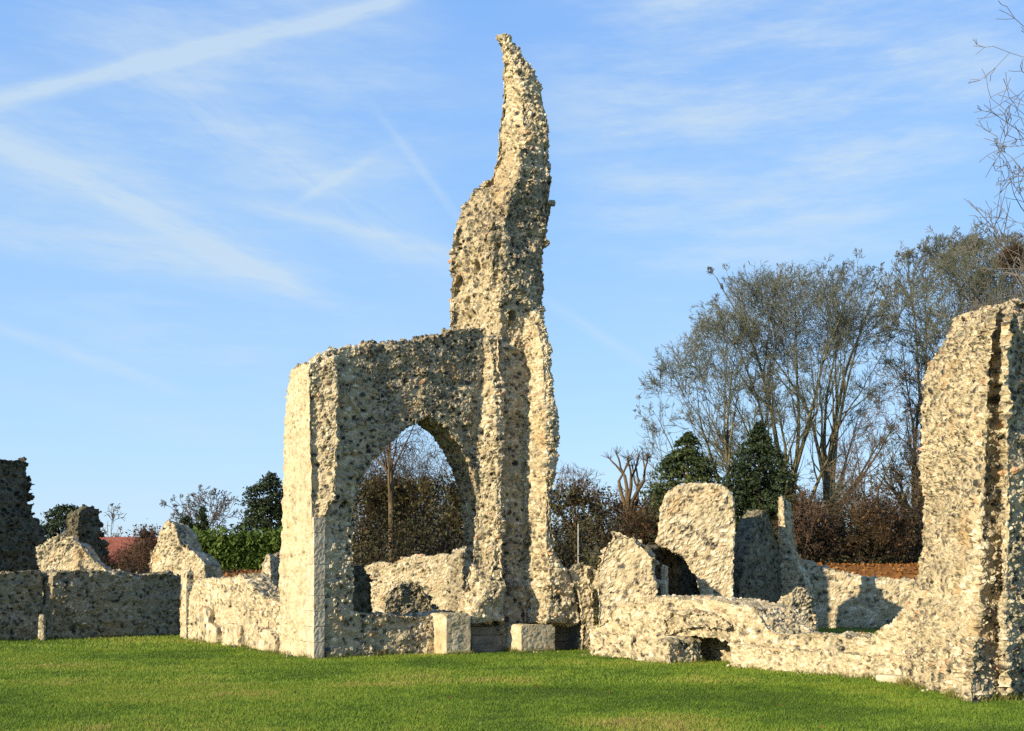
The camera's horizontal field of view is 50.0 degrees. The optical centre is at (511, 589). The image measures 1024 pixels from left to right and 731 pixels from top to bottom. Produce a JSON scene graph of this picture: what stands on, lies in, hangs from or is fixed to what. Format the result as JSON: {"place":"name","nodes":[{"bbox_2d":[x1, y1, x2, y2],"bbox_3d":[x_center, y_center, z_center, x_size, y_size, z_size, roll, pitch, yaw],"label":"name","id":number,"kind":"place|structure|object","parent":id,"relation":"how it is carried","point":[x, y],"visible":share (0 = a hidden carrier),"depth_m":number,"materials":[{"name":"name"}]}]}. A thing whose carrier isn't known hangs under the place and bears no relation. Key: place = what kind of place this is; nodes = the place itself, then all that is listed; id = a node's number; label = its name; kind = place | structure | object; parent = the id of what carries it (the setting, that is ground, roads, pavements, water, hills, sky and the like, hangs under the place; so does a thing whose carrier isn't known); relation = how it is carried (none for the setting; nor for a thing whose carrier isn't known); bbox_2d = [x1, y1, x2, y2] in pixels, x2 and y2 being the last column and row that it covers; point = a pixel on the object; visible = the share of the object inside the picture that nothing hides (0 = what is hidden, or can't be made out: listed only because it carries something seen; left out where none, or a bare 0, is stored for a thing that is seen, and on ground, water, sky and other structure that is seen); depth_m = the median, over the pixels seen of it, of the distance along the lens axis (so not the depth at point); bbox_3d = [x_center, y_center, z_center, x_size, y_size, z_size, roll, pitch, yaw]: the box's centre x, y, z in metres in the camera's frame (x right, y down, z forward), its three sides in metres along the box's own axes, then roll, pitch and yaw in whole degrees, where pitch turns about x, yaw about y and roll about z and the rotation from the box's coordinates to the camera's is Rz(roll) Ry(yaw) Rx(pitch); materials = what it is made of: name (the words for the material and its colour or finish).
{"place":"outdoors","nodes":[
{"label":"outdoors","id":0,"kind":"place"},
{"bbox_2d":[0,565,1023,730],"bbox_3d":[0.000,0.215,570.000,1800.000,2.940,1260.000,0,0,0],"label":"ground","id":1,"kind":"structure","parent":0,"point":[884,569],"depth_m":16.42,"materials":[{"name":"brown plant"}]},
{"bbox_2d":[0,457,45,571],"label":"tall wall fragment","id":2,"kind":"object","parent":1,"relation":"on","point":[22,536],"depth_m":50.02,"materials":[{"name":"grey stone"}]},
{"bbox_2d":[0,569,46,640],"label":"ruined wall","id":3,"kind":"structure","parent":1,"relation":"on","point":[21,602],"depth_m":36.43,"materials":[{"name":"grey stone"}]},
{"bbox_2d":[38,614,45,640],"bbox_3d":[-15.388,1.435,35.934,0.219,1.283,0.286,0,0,-10],"label":"stone post","id":4,"kind":"object","parent":1,"relation":"on","point":[41,627],"visible":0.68,"depth_m":35.81,"materials":[{"name":"beige stone"}]},
{"bbox_2d":[40,503,100,541],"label":"yew tree","id":5,"kind":"object","parent":1,"relation":"on","point":[55,524],"visible":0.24,"depth_m":85.14,"materials":[{"name":"green plant"}]},
{"bbox_2d":[36,533,111,593],"bbox_3d":[-17.343,-0.031,43.595,3.361,4.453,1.753,0,0,0],"label":"rubble stump","id":6,"kind":"object","parent":1,"relation":"on","point":[62,551],"visible":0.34,"depth_m":43.03,"materials":[{"name":"beige stone"}]},
{"bbox_2d":[65,504,108,562],"bbox_3d":[-19.476,-0.961,50.617,1.450,5.889,2.176,0,0,39],"label":"standing stub","id":7,"kind":"object","parent":1,"relation":"on","point":[84,524],"visible":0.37,"depth_m":50.14,"materials":[{"name":"grey stone"}]},
{"bbox_2d":[42,568,180,639],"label":"ruined wall","id":8,"kind":"structure","parent":1,"relation":"on","point":[91,603],"depth_m":38.08,"materials":[{"name":"grey stone"}]},
{"bbox_2d":[100,503,130,536],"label":"bare tree","id":9,"kind":"object","parent":1,"relation":"on","point":[113,520],"visible":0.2,"depth_m":111.63,"materials":[{"name":"grey plant"}]},
{"bbox_2d":[100,532,156,569],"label":"brick house","id":10,"kind":"structure","parent":1,"relation":"on","point":[116,541],"depth_m":97.77,"materials":[{"name":"red brick"}]},
{"bbox_2d":[110,524,160,568],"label":"brown shrub","id":11,"kind":"object","parent":1,"relation":"on","point":[142,549],"visible":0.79,"depth_m":73.17,"materials":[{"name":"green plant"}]},
{"bbox_2d":[148,520,222,582],"bbox_3d":[-13.241,-0.330,44.566,3.400,4.941,1.461,0,0,26],"label":"gable fragment","id":12,"kind":"object","parent":1,"relation":"on","point":[177,549],"visible":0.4,"depth_m":44.08,"materials":[{"name":"beige stone"}]},
{"bbox_2d":[175,515,196,530],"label":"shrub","id":13,"kind":"object","parent":1,"relation":"on","point":[186,520],"visible":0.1,"depth_m":79.69,"materials":[{"name":"green plant"}]},
{"bbox_2d":[159,484,241,533],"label":"bare tree","id":14,"kind":"object","parent":1,"relation":"on","point":[217,514],"visible":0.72,"depth_m":87.65,"materials":[{"name":"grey plant"}]},
{"bbox_2d":[192,505,214,530],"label":"cypress tree","id":15,"kind":"object","parent":1,"relation":"on","point":[203,524],"visible":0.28,"depth_m":79.83,"materials":[{"name":"green plant"}]},
{"bbox_2d":[179,569,279,651],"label":"ruined wall","id":16,"kind":"structure","parent":1,"relation":"on","point":[241,609],"depth_m":31.76,"materials":[{"name":"beige stone"}]},
{"bbox_2d":[193,524,281,570],"bbox_3d":[-15.882,-1.952,65.074,7.020,4.220,3.352,0,0,0],"label":"hedge","id":17,"kind":"object","parent":1,"relation":"on","point":[248,550],"visible":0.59,"depth_m":64.07,"materials":[{"name":"green plant"}]},
{"bbox_2d":[227,471,283,533],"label":"cypress tree","id":18,"kind":"object","parent":1,"relation":"on","point":[260,509],"visible":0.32,"depth_m":77.33,"materials":[{"name":"green plant"}]},
{"bbox_2d":[261,552,279,588],"bbox_3d":[-8.903,0.324,41.422,0.901,3.509,1.038,0,0,42],"label":"ruin stub","id":19,"kind":"object","parent":1,"relation":"on","point":[277,555],"visible":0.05,"depth_m":41.05,"materials":[{"name":"beige stone"}]},
{"bbox_2d":[264,553,277,586],"bbox_3d":[-8.836,0.365,40.229,0.383,3.374,0.544,0,0,23],"label":"upright stone","id":20,"kind":"object","parent":1,"relation":"on","point":[270,566],"visible":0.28,"depth_m":40.05,"materials":[{"name":"beige stone"}]},
{"bbox_2d":[353,562,374,612],"bbox_3d":[-5.795,0.554,40.155,1.048,3.141,2.168,0,0,36],"label":"ruin stub","id":21,"kind":"object","parent":1,"relation":"on","point":[362,592],"visible":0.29,"depth_m":39.89,"materials":[{"name":"grey stone"}]},
{"bbox_2d":[352,449,412,564],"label":"bare tree","id":22,"kind":"object","parent":1,"relation":"on","point":[365,494],"visible":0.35,"depth_m":69.65,"materials":[{"name":"brown plant"}]},
{"bbox_2d":[352,445,431,560],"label":"bare tree","id":23,"kind":"object","parent":1,"relation":"on","point":[369,479],"visible":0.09,"depth_m":77.49,"materials":[{"name":"brown plant"}]},
{"bbox_2d":[375,424,425,562],"bbox_3d":[-6.923,-6.301,60.554,5.526,11.374,4.958,0,0,0],"label":"bare tree","id":24,"kind":"object","parent":1,"relation":"on","point":[390,469],"visible":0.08,"depth_m":60.27,"materials":[{"name":"brown plant"}]},
{"bbox_2d":[364,553,450,612],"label":"ruined wall","id":25,"kind":"structure","parent":1,"relation":"on","point":[430,572],"depth_m":45.20,"materials":[{"name":"beige stone"}]},
{"bbox_2d":[381,581,438,615],"bbox_3d":[-3.442,0.930,36.616,2.167,2.444,1.430,0,0,-19],"label":"rubble hump","id":26,"kind":"object","parent":1,"relation":"on","point":[402,598],"visible":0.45,"depth_m":36.10,"materials":[{"name":"beige stone"}]},
{"bbox_2d":[374,427,448,551],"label":"bare tree","id":27,"kind":"object","parent":1,"relation":"on","point":[426,465],"visible":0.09,"depth_m":81.56,"materials":[{"name":"brown plant"}]},
{"bbox_2d":[363,435,461,554],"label":"bare tree","id":28,"kind":"object","parent":1,"relation":"on","point":[406,485],"visible":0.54,"depth_m":70.26,"materials":[{"name":"brown plant"}]},
{"bbox_2d":[278,33,579,658],"bbox_3d":[-1.748,-6.601,28.891,8.135,17.553,3.128,0,0,-31],"label":"arched ruin","id":29,"kind":"object","parent":1,"relation":"on","point":[471,391],"visible":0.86,"depth_m":28.77,"materials":[{"name":"grey stone"}]},
{"bbox_2d":[412,437,458,550],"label":"bare tree","id":30,"kind":"object","parent":1,"relation":"on","point":[447,465],"visible":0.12,"depth_m":83.50,"materials":[{"name":"brown plant"}]},
{"bbox_2d":[411,460,463,544],"bbox_3d":[-2.951,-5.302,66.181,6.220,9.438,7.330,0,0,0],"label":"bare tree","id":31,"kind":"object","parent":1,"relation":"on","point":[456,500],"visible":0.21,"depth_m":65.00,"materials":[{"name":"brown plant"}]},
{"bbox_2d":[446,546,466,611],"bbox_3d":[-1.641,0.232,40.505,1.101,3.773,1.523,0,0,41],"label":"ruin stub","id":32,"kind":"object","parent":1,"relation":"on","point":[454,578],"visible":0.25,"depth_m":40.06,"materials":[{"name":"beige stone"}]},
{"bbox_2d":[8,631,920,730],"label":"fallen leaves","id":33,"kind":"object","parent":1,"relation":"on","point":[420,711],"visible":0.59,"depth_m":17.28,"materials":[{"name":"orange plant"}]},
{"bbox_2d":[103,465,911,569],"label":"woodland","id":34,"kind":"object","parent":1,"relation":"on","point":[107,560],"visible":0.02,"depth_m":87.92,"materials":[{"name":"brown plant"}]},
{"bbox_2d":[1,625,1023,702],"bbox_3d":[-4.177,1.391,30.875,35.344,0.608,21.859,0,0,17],"label":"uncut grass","id":35,"kind":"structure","parent":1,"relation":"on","point":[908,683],"depth_m":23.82,"materials":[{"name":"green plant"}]},
{"bbox_2d":[106,495,923,569],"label":"undergrowth","id":36,"kind":"object","parent":1,"relation":"on","point":[368,558],"visible":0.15,"depth_m":59.09,"materials":[{"name":"brown plant"}]},
{"bbox_2d":[112,562,918,595],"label":"fallen leaves","id":37,"kind":"object","parent":1,"relation":"on","point":[818,563],"visible":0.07,"depth_m":53.95,"materials":[{"name":"orange plant"}]},
{"bbox_2d":[30,628,1023,702],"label":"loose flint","id":38,"kind":"object","parent":1,"relation":"on","point":[964,699],"visible":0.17,"depth_m":26.92,"materials":[{"name":"grey stone"}]},
{"bbox_2d":[578,524,578,562],"bbox_3d":[3.202,-1.885,53.000,0.068,2.590,0.072,0,0,0],"label":"marker stake","id":39,"kind":"object","parent":1,"relation":"on","point":[578,542],"visible":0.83,"depth_m":52.97,"materials":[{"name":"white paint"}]},
{"bbox_2d":[567,562,594,649],"bbox_3d":[1.896,0.692,29.682,0.873,2.841,0.944,0,0,0],"label":"leaning fragment","id":40,"kind":"object","parent":1,"relation":"on","point":[584,590],"visible":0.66,"depth_m":29.40,"materials":[{"name":"beige stone"}]},
{"bbox_2d":[549,461,615,563],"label":"bare tree","id":41,"kind":"object","parent":1,"relation":"on","point":[575,493],"visible":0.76,"depth_m":65.03,"materials":[{"name":"brown plant"}]},
{"bbox_2d":[570,540,604,625],"bbox_3d":[3.777,-0.087,46.791,3.694,4.111,3.456,0,0,0],"label":"brown shrub","id":42,"kind":"object","parent":1,"relation":"on","point":[596,604],"visible":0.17,"depth_m":46.78,"materials":[{"name":"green plant"}]},
{"bbox_2d":[554,469,638,544],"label":"bare tree","id":43,"kind":"object","parent":1,"relation":"on","point":[610,503],"visible":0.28,"depth_m":71.08,"materials":[{"name":"brown plant"}]},
{"bbox_2d":[591,531,661,624],"bbox_3d":[3.013,0.297,28.769,1.862,3.626,1.642,0,0,15],"label":"rubble stump","id":44,"kind":"object","parent":1,"relation":"on","point":[624,572],"visible":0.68,"depth_m":28.10,"materials":[{"name":"beige stone"}]},
{"bbox_2d":[593,496,659,550],"bbox_3d":[6.779,-2.802,58.342,3.972,4.277,4.143,0,0,-41],"label":"brown shrub","id":45,"kind":"object","parent":1,"relation":"on","point":[636,521],"visible":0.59,"depth_m":57.64,"materials":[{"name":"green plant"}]},
{"bbox_2d":[601,446,652,525],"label":"pollarded tree","id":46,"kind":"object","parent":1,"relation":"on","point":[628,491],"visible":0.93,"depth_m":62.15,"materials":[{"name":"brown plant"}]},
{"bbox_2d":[612,478,662,539],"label":"bare tree","id":47,"kind":"object","parent":1,"relation":"on","point":[644,500],"visible":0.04,"depth_m":69.60,"materials":[{"name":"brown plant"}]},
{"bbox_2d":[660,564,668,595],"bbox_3d":[4.027,0.684,28.928,0.195,2.693,0.326,0,0,24],"label":"upright stone","id":48,"kind":"object","parent":1,"relation":"on","point":[664,586],"visible":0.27,"depth_m":28.81,"materials":[{"name":"grey stone"}]},
{"bbox_2d":[632,431,735,544],"bbox_3d":[9.650,-4.669,60.101,6.281,8.221,5.872,0,0,36],"label":"fir tree","id":49,"kind":"object","parent":1,"relation":"on","point":[678,461],"visible":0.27,"depth_m":59.56,"materials":[{"name":"green plant"}]},
{"bbox_2d":[644,482,735,597],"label":"standing slab","id":50,"kind":"structure","parent":1,"relation":"on","point":[693,550],"depth_m":29.79,"materials":[{"name":"beige stone"}]},
{"bbox_2d":[633,295,786,510],"bbox_3d":[11.515,-8.970,64.249,9.175,16.171,7.931,0,0,-21],"label":"bare tree","id":51,"kind":"object","parent":1,"relation":"on","point":[703,328],"visible":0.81,"depth_m":63.41,"materials":[{"name":"brown wood"}]},
{"bbox_2d":[589,594,906,678],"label":"wall","id":52,"kind":"structure","parent":1,"relation":"on","point":[754,632],"depth_m":23.04,"materials":[{"name":"beige stone"}]},
{"bbox_2d":[718,420,802,558],"bbox_3d":[13.105,-4.788,58.066,5.451,8.396,4.934,0,0,0],"label":"yew tree","id":53,"kind":"object","parent":1,"relation":"on","point":[759,439],"visible":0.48,"depth_m":57.49,"materials":[{"name":"green plant"}]},
{"bbox_2d":[733,496,817,630],"bbox_3d":[7.582,-0.368,32.179,1.527,4.924,3.833,0,0,45],"label":"triangular ruin","id":54,"kind":"object","parent":1,"relation":"on","point":[765,568],"visible":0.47,"depth_m":32.36,"materials":[{"name":"flint rubble"},{"name":"mortar"}]},
{"bbox_2d":[676,260,881,532],"bbox_3d":[15.708,-10.463,65.931,12.139,19.100,11.946,0,0,0],"label":"bare tree","id":55,"kind":"object","parent":1,"relation":"on","point":[759,285],"visible":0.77,"depth_m":64.37,"materials":[{"name":"brown wood"}]},
{"bbox_2d":[777,587,819,630],"bbox_3d":[7.094,1.028,27.410,1.166,2.195,0.936,0,0,-21],"label":"rubble boulder","id":56,"kind":"object","parent":1,"relation":"on","point":[801,600],"visible":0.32,"depth_m":27.09,"materials":[{"name":"beige stone"}]},
{"bbox_2d":[767,479,850,563],"bbox_3d":[15.133,-3.206,57.201,5.322,5.100,4.778,0,0,44],"label":"brown shrub","id":57,"kind":"object","parent":1,"relation":"on","point":[809,507],"visible":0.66,"depth_m":56.37,"materials":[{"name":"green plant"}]},
{"bbox_2d":[750,249,906,560],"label":"bare tree","id":58,"kind":"object","parent":1,"relation":"on","point":[823,446],"visible":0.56,"depth_m":67.49,"materials":[{"name":"brown plant"}]},
{"bbox_2d":[783,471,886,562],"bbox_3d":[17.726,-3.744,60.115,5.710,5.680,5.050,0,0,0],"label":"brown shrub","id":59,"kind":"object","parent":1,"relation":"on","point":[842,488],"visible":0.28,"depth_m":59.60,"materials":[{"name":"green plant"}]},
{"bbox_2d":[800,558,915,628],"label":"ruined wall","id":60,"kind":"structure","parent":1,"relation":"on","point":[848,600],"depth_m":36.13,"materials":[{"name":"beige stone"}]},
{"bbox_2d":[822,423,900,563],"bbox_3d":[18.005,-4.890,57.980,3.328,8.016,4.402,0,0,-28],"label":"bare tree","id":61,"kind":"object","parent":1,"relation":"on","point":[855,478],"visible":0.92,"depth_m":57.59,"materials":[{"name":"brown wood"}]},
{"bbox_2d":[825,483,921,563],"bbox_3d":[18.768,-3.115,56.857,4.722,4.945,4.538,0,0,0],"label":"brown shrub","id":62,"kind":"object","parent":1,"relation":"on","point":[875,513],"visible":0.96,"depth_m":56.32,"materials":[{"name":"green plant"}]},
{"bbox_2d":[826,364,924,561],"bbox_3d":[20.360,-6.663,60.221,6.417,11.567,5.904,0,0,0],"label":"bare tree","id":63,"kind":"object","parent":1,"relation":"on","point":[883,445],"visible":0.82,"depth_m":59.76,"materials":[{"name":"brown wood"}]},
{"bbox_2d":[860,444,924,563],"bbox_3d":[21.041,-4.386,59.743,5.509,6.993,5.805,0,0,-31],"label":"brown shrub","id":64,"kind":"object","parent":1,"relation":"on","point":[917,490],"visible":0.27,"depth_m":59.06,"materials":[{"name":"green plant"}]},
{"bbox_2d":[857,220,1023,560],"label":"bare tree","id":65,"kind":"object","parent":1,"relation":"on","point":[929,251],"visible":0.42,"depth_m":74.66,"materials":[{"name":"brown plant"}]},
{"bbox_2d":[876,298,1023,702],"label":"rubble pier","id":66,"kind":"structure","parent":1,"relation":"on","point":[963,631],"depth_m":16.93,"materials":[{"name":"stone"}]},
{"bbox_2d":[893,231,1023,481],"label":"bare tree","id":67,"kind":"object","parent":1,"relation":"on","point":[947,267],"visible":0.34,"depth_m":69.91,"materials":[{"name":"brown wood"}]},
{"bbox_2d":[934,0,1023,321],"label":"bare tree","id":68,"kind":"object","parent":1,"relation":"on","point":[1021,264],"visible":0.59,"depth_m":32.28,"materials":[{"name":"grey plant"}]},
{"bbox_2d":[990,240,1023,273],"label":"twig nest","id":69,"kind":"object","parent":68,"relation":"on","point":[1007,254],"visible":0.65,"depth_m":33.80,"materials":[{"name":"brown plant"}]},
{"bbox_2d":[0,0,1023,561],"label":"sky","id":70,"kind":"structure","parent":0,"point":[201,200],"materials":[{"name":"blue"}]}
]}

